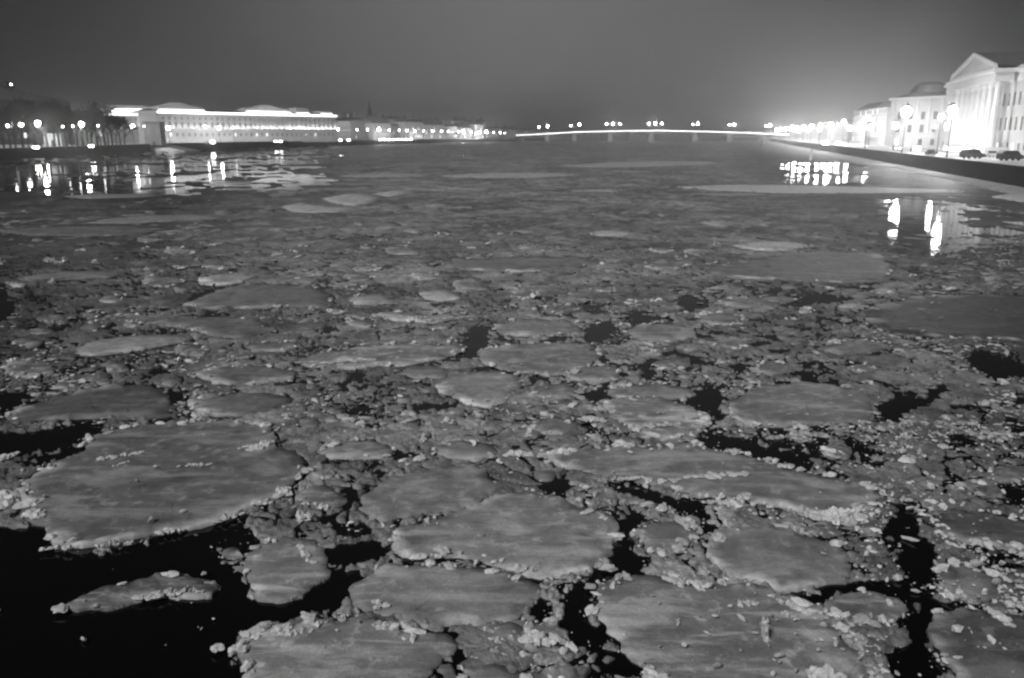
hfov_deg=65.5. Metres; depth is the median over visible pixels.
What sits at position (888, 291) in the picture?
ice floe
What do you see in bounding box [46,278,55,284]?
ice floe
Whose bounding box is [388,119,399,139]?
town house
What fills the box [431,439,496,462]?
ice floe
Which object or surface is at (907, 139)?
window
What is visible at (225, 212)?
ice floe
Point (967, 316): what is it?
ice floe
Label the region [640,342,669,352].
ice floe
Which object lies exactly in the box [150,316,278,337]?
ice floe
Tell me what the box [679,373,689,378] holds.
ice floe
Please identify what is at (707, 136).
house
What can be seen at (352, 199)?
ice floe
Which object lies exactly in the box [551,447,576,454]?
snow block
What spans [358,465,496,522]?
ice floe
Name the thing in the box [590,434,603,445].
ice floe
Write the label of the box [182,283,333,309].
ice floe
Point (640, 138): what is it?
shore ground
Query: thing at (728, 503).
ice floe
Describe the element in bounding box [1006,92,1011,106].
window
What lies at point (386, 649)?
ice floe
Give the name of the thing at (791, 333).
ice floe
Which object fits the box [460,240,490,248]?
ice floe
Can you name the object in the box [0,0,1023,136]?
sky
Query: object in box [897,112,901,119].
window
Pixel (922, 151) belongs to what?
embankment street
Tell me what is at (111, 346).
ice floe
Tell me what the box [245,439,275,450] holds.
snow block
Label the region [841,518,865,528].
ice floe
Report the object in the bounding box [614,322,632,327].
ice floe
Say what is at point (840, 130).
embankment house
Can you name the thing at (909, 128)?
window
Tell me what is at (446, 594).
ice floe
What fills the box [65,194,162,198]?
ice floe
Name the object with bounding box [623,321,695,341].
ice floe
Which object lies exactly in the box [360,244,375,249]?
ice floe
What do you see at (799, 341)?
ice floe
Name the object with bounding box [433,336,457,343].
ice floe
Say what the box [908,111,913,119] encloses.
window
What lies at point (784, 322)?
ice floe
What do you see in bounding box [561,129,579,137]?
house
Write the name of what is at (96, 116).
bare tree
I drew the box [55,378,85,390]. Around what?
ice floe
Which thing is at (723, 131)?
house
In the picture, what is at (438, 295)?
ice floe
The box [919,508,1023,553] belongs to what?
ice floe
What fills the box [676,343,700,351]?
ice floe
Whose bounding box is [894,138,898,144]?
window
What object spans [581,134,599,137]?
house
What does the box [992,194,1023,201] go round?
ice floe
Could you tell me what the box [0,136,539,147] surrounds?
embankment street
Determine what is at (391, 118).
dark house
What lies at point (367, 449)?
ice floe
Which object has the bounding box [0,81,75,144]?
dark building
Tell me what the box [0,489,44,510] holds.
snow block
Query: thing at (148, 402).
ice floe
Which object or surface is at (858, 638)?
brash ice
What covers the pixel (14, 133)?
bare tree
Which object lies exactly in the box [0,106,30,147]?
bare tree
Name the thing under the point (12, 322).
ice floe
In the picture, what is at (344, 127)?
town house
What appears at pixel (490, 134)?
town house
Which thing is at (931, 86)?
roof
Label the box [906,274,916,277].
ice floe
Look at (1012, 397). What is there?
ice floe
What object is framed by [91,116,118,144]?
bare tree
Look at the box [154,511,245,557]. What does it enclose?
ice floe
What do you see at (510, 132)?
dark house
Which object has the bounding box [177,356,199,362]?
ice floe
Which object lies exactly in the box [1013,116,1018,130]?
window
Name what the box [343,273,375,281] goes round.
ice floe
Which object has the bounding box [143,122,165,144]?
kiosk
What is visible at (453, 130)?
town house
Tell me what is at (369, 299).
ice floe
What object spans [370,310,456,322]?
ice floe
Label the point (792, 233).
ice floe
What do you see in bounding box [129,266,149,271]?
ice floe
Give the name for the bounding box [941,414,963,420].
ice floe
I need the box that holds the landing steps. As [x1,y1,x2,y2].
[150,145,199,151]
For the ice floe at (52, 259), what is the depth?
58.35 m
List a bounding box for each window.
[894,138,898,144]
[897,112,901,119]
[905,138,910,144]
[906,124,911,132]
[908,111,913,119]
[917,138,922,145]
[918,124,923,132]
[920,111,925,119]
[929,138,934,145]
[931,124,936,132]
[932,111,937,119]
[998,117,1002,130]
[1002,93,1005,106]
[1003,117,1007,130]
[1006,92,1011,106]
[1008,116,1012,130]
[1012,91,1016,105]
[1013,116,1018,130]
[1017,90,1022,105]
[1019,115,1023,130]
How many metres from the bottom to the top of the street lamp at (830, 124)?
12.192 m
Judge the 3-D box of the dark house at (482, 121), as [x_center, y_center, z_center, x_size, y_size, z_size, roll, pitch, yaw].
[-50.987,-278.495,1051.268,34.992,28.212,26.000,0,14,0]
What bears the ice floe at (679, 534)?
on the river water
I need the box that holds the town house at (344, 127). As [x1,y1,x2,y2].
[333,114,350,139]
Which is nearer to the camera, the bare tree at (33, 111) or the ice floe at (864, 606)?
the ice floe at (864, 606)
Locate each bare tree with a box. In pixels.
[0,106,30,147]
[0,118,6,147]
[2,96,38,145]
[2,111,20,147]
[3,102,36,146]
[16,117,49,145]
[18,112,50,146]
[22,99,59,146]
[32,106,65,146]
[36,102,69,145]
[36,109,69,129]
[42,98,70,145]
[51,114,72,128]
[64,120,79,145]
[66,109,91,145]
[70,108,103,147]
[74,105,97,145]
[83,110,103,144]
[85,101,119,147]
[88,101,115,146]
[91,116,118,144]
[95,111,121,146]
[104,114,130,144]
[112,115,125,146]
[117,121,138,146]
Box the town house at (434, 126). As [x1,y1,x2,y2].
[423,118,444,138]
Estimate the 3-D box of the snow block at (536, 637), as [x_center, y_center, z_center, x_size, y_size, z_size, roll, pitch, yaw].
[0.503,5.431,14.503,0.817,0.212,0.454,0,14,0]
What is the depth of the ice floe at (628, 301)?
43.92 m
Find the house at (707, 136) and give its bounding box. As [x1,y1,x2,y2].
[689,134,715,137]
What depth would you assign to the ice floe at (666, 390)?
28.58 m
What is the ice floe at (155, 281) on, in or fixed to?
on the river water
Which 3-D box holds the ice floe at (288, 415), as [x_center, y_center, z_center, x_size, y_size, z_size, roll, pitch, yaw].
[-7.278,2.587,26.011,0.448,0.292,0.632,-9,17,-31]
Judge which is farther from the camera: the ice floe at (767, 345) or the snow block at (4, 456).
the ice floe at (767, 345)
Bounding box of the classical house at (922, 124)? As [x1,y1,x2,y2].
[886,91,946,147]
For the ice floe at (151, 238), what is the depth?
70.67 m
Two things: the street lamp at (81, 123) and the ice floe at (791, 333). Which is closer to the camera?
the ice floe at (791, 333)
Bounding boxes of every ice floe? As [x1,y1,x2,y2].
[0,212,12,214]
[0,226,170,235]
[0,357,55,378]
[5,281,26,287]
[5,384,172,423]
[8,319,21,324]
[12,337,43,348]
[16,412,313,548]
[17,270,127,280]
[30,327,53,334]
[31,238,45,241]
[33,348,47,352]
[36,314,70,323]
[39,538,219,613]
[43,256,67,262]
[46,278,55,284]
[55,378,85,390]
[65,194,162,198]
[76,335,189,355]
[78,217,94,218]
[80,319,105,330]
[82,214,225,223]
[82,309,104,319]
[95,377,111,384]
[99,293,126,302]
[106,363,129,372]
[107,241,122,244]
[115,311,139,317]
[123,319,143,327]
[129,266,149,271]
[136,307,148,311]
[137,236,160,242]
[141,274,186,287]
[147,210,158,213]
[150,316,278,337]
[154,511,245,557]
[157,377,182,386]
[164,246,196,255]
[172,265,191,268]
[173,286,190,292]
[175,342,208,356]
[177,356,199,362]
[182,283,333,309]
[187,271,201,274]
[187,392,291,416]
[196,364,297,385]
[197,272,255,285]
[199,242,221,245]
[202,262,228,269]
[211,181,253,184]
[215,210,236,213]
[218,348,229,351]
[228,611,457,677]
[240,249,257,253]
[243,339,303,351]
[243,536,331,603]
[247,500,313,522]
[258,209,275,212]
[270,250,307,257]
[272,485,347,509]
[281,412,295,419]
[282,203,353,212]
[295,276,318,283]
[295,340,464,369]
[300,419,319,427]
[306,383,316,388]
[307,411,321,415]
[317,436,395,459]
[322,194,380,205]
[325,416,339,421]
[326,308,346,313]
[341,417,365,427]
[343,173,436,177]
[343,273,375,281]
[344,317,377,328]
[345,284,367,290]
[349,559,540,628]
[350,293,394,304]
[353,264,381,271]
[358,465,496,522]
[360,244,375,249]
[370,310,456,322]
[374,190,414,195]
[380,222,401,226]
[383,205,408,210]
[385,245,418,254]
[388,490,624,579]
[394,394,411,403]
[396,365,449,378]
[398,454,425,465]
[400,418,418,429]
[404,229,423,232]
[409,271,438,279]
[414,328,435,334]
[415,433,427,442]
[419,289,460,301]
[420,411,431,414]
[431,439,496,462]
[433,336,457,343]
[434,232,450,236]
[436,371,521,408]
[441,255,605,272]
[441,416,454,423]
[444,172,577,177]
[452,278,491,290]
[456,664,532,677]
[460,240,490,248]
[472,410,484,418]
[477,342,602,375]
[482,209,498,212]
[492,317,580,336]
[494,622,522,636]
[497,232,513,234]
[501,284,520,289]
[511,291,540,299]
[518,244,555,252]
[529,384,577,399]
[533,405,547,412]
[534,411,580,434]
[534,470,554,481]
[536,439,880,518]
[541,303,579,315]
[555,400,578,410]
[556,641,577,661]
[562,161,717,166]
[567,362,623,383]
[573,189,620,191]
[584,564,873,677]
[587,401,602,412]
[590,230,631,236]
[590,285,615,292]
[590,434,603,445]
[597,395,711,440]
[598,211,617,215]
[607,380,695,399]
[612,475,667,513]
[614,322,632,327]
[623,299,638,303]
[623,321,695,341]
[636,514,702,557]
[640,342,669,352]
[644,260,690,270]
[644,298,661,301]
[647,247,673,252]
[651,357,689,370]
[674,254,687,259]
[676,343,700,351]
[677,184,963,192]
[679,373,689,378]
[683,247,714,255]
[695,310,745,325]
[700,219,734,225]
[701,499,755,507]
[702,522,850,593]
[707,251,893,283]
[710,284,732,289]
[712,338,751,350]
[714,359,730,364]
[717,296,801,307]
[727,378,873,427]
[733,241,812,250]
[733,384,752,390]
[751,312,764,316]
[752,360,787,375]
[756,326,772,330]
[762,344,772,349]
[775,317,799,325]
[781,337,804,344]
[784,230,812,236]
[784,330,799,334]
[787,424,816,442]
[795,306,815,314]
[807,524,825,534]
[813,286,834,292]
[818,338,887,354]
[819,444,851,459]
[824,587,906,627]
[833,213,858,219]
[837,307,853,311]
[840,318,851,321]
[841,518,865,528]
[847,361,875,373]
[860,294,1023,340]
[860,330,877,335]
[861,380,878,385]
[861,539,886,555]
[865,471,893,481]
[867,630,882,638]
[869,289,894,294]
[885,445,898,452]
[886,487,909,496]
[893,343,916,351]
[898,457,916,463]
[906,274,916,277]
[915,439,949,454]
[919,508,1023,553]
[925,362,942,368]
[925,607,1023,677]
[931,557,1003,604]
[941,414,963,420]
[942,286,955,290]
[966,397,978,402]
[973,486,987,492]
[983,465,1023,483]
[984,275,1014,284]
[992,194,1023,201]
[1001,393,1016,401]
[1009,573,1023,603]
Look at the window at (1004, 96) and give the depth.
229.86 m
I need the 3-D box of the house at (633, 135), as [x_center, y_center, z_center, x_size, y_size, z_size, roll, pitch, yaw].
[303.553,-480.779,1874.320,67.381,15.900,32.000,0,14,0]
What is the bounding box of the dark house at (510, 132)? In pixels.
[488,124,515,138]
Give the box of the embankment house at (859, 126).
[851,102,883,143]
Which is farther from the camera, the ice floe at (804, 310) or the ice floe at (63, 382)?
the ice floe at (804, 310)
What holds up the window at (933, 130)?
in the classical house at (922, 124)
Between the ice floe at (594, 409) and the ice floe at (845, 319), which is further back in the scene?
the ice floe at (845, 319)
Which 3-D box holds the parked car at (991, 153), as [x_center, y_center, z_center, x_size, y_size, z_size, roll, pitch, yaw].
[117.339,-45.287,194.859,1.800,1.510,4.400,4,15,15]
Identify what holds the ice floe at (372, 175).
on the river water
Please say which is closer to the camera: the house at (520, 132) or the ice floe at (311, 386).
the ice floe at (311, 386)
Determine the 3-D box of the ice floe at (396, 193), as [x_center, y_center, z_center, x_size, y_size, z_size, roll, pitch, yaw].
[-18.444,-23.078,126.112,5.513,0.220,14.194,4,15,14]
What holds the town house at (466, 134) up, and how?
on the embankment street at (79, 142)
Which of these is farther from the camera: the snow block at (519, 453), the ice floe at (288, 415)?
the ice floe at (288, 415)
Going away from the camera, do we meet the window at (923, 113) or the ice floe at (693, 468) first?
the ice floe at (693, 468)
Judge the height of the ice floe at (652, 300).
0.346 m
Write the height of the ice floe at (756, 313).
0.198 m
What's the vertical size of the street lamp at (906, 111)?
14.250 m
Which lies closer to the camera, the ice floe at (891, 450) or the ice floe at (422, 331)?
the ice floe at (891, 450)
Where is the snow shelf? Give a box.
[768,142,1023,195]
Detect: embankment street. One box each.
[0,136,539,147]
[688,136,1023,165]
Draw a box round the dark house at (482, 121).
[460,117,486,126]
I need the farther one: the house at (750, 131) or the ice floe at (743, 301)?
the house at (750, 131)
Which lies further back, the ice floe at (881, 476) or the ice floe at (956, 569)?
the ice floe at (881, 476)
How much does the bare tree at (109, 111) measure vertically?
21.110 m
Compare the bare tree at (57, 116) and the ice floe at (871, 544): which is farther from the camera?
the bare tree at (57, 116)
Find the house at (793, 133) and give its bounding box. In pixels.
[782,127,803,136]
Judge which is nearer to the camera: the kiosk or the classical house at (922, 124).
the classical house at (922, 124)
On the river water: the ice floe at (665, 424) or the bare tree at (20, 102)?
the ice floe at (665, 424)
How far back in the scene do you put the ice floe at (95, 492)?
21.25 m
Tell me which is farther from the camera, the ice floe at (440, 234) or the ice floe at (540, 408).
the ice floe at (440, 234)
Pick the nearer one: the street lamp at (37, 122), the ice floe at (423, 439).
the ice floe at (423, 439)
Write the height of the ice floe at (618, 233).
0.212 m
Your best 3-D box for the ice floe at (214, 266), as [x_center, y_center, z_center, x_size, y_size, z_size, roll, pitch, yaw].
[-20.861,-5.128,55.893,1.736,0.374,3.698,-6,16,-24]
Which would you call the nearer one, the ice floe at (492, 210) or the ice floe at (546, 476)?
the ice floe at (546, 476)
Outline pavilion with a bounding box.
[43,130,67,146]
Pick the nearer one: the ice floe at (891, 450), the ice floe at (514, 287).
the ice floe at (891, 450)
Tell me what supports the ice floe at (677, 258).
on the river water
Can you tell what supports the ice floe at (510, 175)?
on the river water
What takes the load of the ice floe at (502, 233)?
on the river water
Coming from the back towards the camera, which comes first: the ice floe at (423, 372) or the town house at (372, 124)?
the town house at (372, 124)
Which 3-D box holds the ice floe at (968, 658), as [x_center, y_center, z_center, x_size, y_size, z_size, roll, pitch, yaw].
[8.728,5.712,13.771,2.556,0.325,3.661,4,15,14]
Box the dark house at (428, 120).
[420,118,447,123]
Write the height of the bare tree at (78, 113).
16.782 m
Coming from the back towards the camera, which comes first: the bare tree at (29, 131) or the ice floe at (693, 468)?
the bare tree at (29, 131)
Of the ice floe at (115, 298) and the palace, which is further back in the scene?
the palace
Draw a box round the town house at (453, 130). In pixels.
[442,121,457,139]
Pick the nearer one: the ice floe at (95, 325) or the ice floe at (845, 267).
the ice floe at (95, 325)
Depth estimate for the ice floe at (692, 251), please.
63.31 m
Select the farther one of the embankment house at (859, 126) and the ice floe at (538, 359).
the embankment house at (859, 126)
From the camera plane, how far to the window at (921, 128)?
335.91 m
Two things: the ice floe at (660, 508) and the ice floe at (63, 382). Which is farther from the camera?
the ice floe at (63, 382)
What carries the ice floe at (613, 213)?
on the river water
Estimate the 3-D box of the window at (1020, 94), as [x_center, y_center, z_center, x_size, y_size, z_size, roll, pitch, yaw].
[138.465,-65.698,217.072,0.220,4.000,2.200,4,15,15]
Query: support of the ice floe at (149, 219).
on the river water
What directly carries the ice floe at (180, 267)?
on the river water
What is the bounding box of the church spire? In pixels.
[366,102,372,116]
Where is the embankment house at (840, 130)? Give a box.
[834,118,853,140]
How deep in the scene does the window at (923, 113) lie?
334.56 m
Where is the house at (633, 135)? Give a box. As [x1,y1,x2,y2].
[626,133,655,137]
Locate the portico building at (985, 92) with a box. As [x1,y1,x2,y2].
[940,52,1023,154]
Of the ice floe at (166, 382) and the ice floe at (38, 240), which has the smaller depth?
the ice floe at (166, 382)
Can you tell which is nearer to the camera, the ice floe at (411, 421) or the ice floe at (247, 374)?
the ice floe at (411, 421)
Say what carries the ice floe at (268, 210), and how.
on the river water
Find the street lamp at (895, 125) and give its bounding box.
[892,121,898,145]
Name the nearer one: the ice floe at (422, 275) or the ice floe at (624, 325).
the ice floe at (624, 325)
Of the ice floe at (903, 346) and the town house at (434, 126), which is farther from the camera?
the town house at (434, 126)
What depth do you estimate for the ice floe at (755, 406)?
27.05 m
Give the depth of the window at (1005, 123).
227.35 m
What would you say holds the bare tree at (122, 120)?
on the embankment street at (79, 142)
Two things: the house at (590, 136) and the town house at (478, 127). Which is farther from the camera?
the house at (590, 136)
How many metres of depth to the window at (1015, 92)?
221.38 m
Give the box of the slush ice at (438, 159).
[0,141,1023,677]
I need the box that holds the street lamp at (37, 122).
[35,119,41,146]
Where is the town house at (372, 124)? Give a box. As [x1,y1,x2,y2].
[363,117,391,139]
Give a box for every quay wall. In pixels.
[0,144,151,159]
[166,139,501,149]
[770,138,1023,187]
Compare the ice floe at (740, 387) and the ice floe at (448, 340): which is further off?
the ice floe at (448, 340)
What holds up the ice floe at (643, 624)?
on the river water
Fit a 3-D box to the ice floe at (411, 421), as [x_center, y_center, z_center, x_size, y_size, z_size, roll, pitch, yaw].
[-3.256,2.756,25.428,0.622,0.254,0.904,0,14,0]
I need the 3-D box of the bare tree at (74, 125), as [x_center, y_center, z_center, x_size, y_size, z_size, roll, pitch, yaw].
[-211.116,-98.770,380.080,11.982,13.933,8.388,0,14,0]
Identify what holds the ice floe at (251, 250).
on the river water
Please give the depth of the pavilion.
360.97 m
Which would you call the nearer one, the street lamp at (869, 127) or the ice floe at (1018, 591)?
the ice floe at (1018, 591)
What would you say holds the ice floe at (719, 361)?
on the river water
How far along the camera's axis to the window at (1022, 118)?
214.41 m
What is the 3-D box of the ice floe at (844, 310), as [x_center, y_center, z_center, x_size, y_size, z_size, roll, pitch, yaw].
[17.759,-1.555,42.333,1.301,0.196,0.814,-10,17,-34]
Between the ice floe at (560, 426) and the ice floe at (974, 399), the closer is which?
the ice floe at (560, 426)
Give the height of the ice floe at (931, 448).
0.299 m
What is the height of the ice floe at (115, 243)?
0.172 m
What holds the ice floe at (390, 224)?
on the river water
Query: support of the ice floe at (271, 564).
on the river water
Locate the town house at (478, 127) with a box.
[467,116,483,138]
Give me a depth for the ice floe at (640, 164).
245.07 m
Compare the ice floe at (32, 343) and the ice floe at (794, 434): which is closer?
the ice floe at (794, 434)
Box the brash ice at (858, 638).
[0,160,1023,677]
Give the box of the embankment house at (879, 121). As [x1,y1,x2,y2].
[866,101,890,144]
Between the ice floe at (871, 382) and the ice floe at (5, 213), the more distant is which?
the ice floe at (5, 213)
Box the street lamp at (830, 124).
[828,121,832,144]
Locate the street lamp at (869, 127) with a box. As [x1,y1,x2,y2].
[867,123,872,145]
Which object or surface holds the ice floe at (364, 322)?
on the river water
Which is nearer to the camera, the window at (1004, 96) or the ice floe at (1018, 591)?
the ice floe at (1018, 591)
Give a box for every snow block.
[0,451,18,460]
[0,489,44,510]
[20,508,45,518]
[210,643,224,652]
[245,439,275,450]
[503,450,533,456]
[517,629,561,647]
[525,424,536,436]
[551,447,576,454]
[577,416,606,423]
[805,663,847,677]
[808,506,868,525]
[986,606,1016,627]
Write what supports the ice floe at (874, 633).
on the river water
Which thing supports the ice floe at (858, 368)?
on the river water
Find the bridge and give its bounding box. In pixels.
[510,130,788,141]
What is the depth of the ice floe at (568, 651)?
14.16 m
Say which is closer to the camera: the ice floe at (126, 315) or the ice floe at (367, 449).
the ice floe at (367, 449)
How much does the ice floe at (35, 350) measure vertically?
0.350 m
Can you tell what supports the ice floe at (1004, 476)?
on the river water
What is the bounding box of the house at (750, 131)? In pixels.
[739,129,761,137]
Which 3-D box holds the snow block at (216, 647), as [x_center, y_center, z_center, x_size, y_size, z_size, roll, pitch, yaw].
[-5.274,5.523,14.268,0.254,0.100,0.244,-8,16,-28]
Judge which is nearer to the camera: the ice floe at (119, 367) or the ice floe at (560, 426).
the ice floe at (560, 426)
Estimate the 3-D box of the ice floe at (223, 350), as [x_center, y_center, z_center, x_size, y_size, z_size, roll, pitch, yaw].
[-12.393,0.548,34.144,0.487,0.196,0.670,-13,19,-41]
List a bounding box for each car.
[892,146,900,149]
[910,147,920,151]
[925,150,935,155]
[959,149,984,158]
[985,151,996,156]
[996,150,1023,160]
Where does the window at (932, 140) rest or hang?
in the classical house at (922, 124)
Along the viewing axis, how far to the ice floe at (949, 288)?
47.39 m
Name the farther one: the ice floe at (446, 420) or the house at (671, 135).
the house at (671, 135)
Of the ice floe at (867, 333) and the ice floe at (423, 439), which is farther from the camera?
the ice floe at (867, 333)
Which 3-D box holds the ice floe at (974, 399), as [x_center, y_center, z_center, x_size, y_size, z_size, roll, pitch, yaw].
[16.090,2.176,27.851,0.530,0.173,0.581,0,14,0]
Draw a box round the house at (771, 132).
[761,128,783,136]
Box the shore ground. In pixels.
[524,137,768,138]
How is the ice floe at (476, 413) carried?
on the river water
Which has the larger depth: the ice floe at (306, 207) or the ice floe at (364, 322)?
the ice floe at (306, 207)
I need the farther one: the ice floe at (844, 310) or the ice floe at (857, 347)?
the ice floe at (844, 310)
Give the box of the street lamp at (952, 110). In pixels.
[946,103,956,156]
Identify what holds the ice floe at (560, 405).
on the river water
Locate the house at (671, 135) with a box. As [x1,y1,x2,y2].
[658,130,687,137]
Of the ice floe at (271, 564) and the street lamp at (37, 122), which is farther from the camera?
the street lamp at (37, 122)
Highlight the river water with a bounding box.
[0,139,1023,677]
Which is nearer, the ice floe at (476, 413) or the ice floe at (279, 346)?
the ice floe at (476, 413)
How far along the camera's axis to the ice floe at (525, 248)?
64.53 m
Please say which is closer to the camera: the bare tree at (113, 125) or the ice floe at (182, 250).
the ice floe at (182, 250)
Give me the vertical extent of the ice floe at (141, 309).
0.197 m
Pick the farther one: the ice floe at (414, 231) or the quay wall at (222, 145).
the quay wall at (222, 145)
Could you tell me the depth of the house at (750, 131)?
1859.11 m
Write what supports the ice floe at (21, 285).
on the river water
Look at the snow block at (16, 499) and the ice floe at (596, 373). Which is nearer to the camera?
the snow block at (16, 499)
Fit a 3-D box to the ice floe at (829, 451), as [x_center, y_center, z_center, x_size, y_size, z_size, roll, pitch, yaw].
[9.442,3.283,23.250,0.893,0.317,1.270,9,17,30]
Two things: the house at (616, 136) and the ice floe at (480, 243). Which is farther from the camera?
the house at (616, 136)
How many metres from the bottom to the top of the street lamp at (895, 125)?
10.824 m
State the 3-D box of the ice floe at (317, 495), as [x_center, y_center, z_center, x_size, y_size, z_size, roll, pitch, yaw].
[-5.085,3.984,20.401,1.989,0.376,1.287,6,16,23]
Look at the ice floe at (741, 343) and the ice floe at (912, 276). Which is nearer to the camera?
the ice floe at (741, 343)
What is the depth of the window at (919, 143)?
337.27 m
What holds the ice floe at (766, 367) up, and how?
on the river water
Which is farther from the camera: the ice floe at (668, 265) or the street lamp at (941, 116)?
the street lamp at (941, 116)
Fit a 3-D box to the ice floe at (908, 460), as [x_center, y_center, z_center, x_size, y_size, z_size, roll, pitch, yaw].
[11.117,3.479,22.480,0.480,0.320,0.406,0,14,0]
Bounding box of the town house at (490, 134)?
[484,124,504,138]
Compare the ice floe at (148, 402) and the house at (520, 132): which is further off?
the house at (520, 132)
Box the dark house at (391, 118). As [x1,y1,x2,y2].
[362,114,401,122]
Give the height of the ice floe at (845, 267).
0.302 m
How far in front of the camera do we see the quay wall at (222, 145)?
617.54 m
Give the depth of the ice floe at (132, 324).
38.82 m
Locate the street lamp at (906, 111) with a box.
[901,103,911,152]
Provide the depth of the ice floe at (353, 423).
25.47 m
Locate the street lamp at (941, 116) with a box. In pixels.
[936,112,943,153]
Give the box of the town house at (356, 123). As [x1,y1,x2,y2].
[342,113,364,139]
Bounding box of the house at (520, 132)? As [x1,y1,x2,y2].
[516,129,535,136]
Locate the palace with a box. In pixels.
[131,102,337,142]
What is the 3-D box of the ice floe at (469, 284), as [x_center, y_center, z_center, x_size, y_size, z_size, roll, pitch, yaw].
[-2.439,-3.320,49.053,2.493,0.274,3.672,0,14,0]
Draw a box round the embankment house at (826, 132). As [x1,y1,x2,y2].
[818,122,835,139]
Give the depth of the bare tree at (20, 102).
315.29 m
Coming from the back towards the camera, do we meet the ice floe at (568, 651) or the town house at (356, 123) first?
the town house at (356, 123)
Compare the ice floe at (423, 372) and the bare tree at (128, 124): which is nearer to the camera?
the ice floe at (423, 372)
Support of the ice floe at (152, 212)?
on the river water
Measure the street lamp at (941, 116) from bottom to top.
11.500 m
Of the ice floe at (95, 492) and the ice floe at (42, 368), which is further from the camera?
the ice floe at (42, 368)
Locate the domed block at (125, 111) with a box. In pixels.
[94,106,149,142]
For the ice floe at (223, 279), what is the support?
on the river water
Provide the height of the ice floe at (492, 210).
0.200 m
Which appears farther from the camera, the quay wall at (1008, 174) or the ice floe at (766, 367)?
the quay wall at (1008, 174)
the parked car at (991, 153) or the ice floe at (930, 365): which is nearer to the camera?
the ice floe at (930, 365)
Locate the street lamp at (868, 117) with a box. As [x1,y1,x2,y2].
[864,114,869,148]
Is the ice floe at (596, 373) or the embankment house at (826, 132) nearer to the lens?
the ice floe at (596, 373)
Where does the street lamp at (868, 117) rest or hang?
on the quay wall at (1008, 174)
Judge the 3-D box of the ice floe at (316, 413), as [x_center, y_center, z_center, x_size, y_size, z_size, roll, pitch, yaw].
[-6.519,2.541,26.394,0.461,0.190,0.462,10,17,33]
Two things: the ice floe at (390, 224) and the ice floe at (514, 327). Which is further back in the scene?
the ice floe at (390, 224)
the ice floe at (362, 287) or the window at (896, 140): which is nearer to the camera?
the ice floe at (362, 287)
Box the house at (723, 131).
[717,130,739,137]
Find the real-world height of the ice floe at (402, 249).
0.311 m
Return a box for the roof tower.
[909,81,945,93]
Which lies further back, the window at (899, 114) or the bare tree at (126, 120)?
the bare tree at (126, 120)
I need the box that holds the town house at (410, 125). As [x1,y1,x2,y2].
[392,115,422,138]
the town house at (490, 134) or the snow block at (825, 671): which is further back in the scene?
the town house at (490, 134)
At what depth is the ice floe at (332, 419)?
25.79 m
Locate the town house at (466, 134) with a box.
[453,122,472,139]
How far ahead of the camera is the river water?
20.44 m
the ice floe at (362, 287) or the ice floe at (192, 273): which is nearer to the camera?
the ice floe at (362, 287)
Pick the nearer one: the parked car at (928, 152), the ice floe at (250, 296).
the ice floe at (250, 296)
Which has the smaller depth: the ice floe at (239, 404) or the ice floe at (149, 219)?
the ice floe at (239, 404)
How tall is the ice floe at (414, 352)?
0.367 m
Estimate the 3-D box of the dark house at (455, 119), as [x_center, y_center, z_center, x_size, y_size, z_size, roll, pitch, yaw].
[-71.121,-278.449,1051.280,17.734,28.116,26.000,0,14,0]
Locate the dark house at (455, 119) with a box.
[451,117,463,123]
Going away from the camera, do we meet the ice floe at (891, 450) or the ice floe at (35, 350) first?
the ice floe at (891, 450)
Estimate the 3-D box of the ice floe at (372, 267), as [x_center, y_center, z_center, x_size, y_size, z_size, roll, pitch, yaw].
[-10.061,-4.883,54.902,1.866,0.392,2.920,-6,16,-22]
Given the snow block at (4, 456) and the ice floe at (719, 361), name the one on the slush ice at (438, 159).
the snow block at (4, 456)
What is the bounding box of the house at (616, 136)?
[601,130,623,137]
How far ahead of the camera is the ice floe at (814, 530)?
18.59 m
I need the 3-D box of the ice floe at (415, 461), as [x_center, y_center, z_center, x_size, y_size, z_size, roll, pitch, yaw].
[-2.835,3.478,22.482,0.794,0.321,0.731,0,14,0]
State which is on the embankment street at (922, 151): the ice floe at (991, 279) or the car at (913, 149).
the car at (913, 149)
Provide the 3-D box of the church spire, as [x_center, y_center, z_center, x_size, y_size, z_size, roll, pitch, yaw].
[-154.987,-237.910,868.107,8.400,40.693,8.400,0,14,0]
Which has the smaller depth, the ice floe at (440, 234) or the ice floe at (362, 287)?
the ice floe at (362, 287)
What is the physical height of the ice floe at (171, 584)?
0.326 m
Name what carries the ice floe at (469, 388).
on the river water
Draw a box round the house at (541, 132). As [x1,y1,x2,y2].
[538,130,559,137]
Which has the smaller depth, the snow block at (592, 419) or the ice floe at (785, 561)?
the ice floe at (785, 561)
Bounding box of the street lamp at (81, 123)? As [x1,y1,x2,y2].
[79,120,84,148]
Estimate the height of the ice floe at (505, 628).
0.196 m
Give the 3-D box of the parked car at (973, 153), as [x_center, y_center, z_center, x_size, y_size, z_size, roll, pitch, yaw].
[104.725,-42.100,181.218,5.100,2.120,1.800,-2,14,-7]
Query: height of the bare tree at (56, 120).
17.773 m
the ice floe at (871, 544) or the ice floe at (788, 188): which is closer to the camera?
the ice floe at (871, 544)
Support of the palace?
on the embankment street at (79, 142)
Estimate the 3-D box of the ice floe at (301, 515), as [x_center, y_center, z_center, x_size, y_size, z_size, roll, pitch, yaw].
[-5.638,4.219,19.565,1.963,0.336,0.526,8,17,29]
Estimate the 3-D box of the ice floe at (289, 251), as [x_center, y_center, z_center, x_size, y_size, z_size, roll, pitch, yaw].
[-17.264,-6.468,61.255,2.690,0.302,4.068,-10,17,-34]

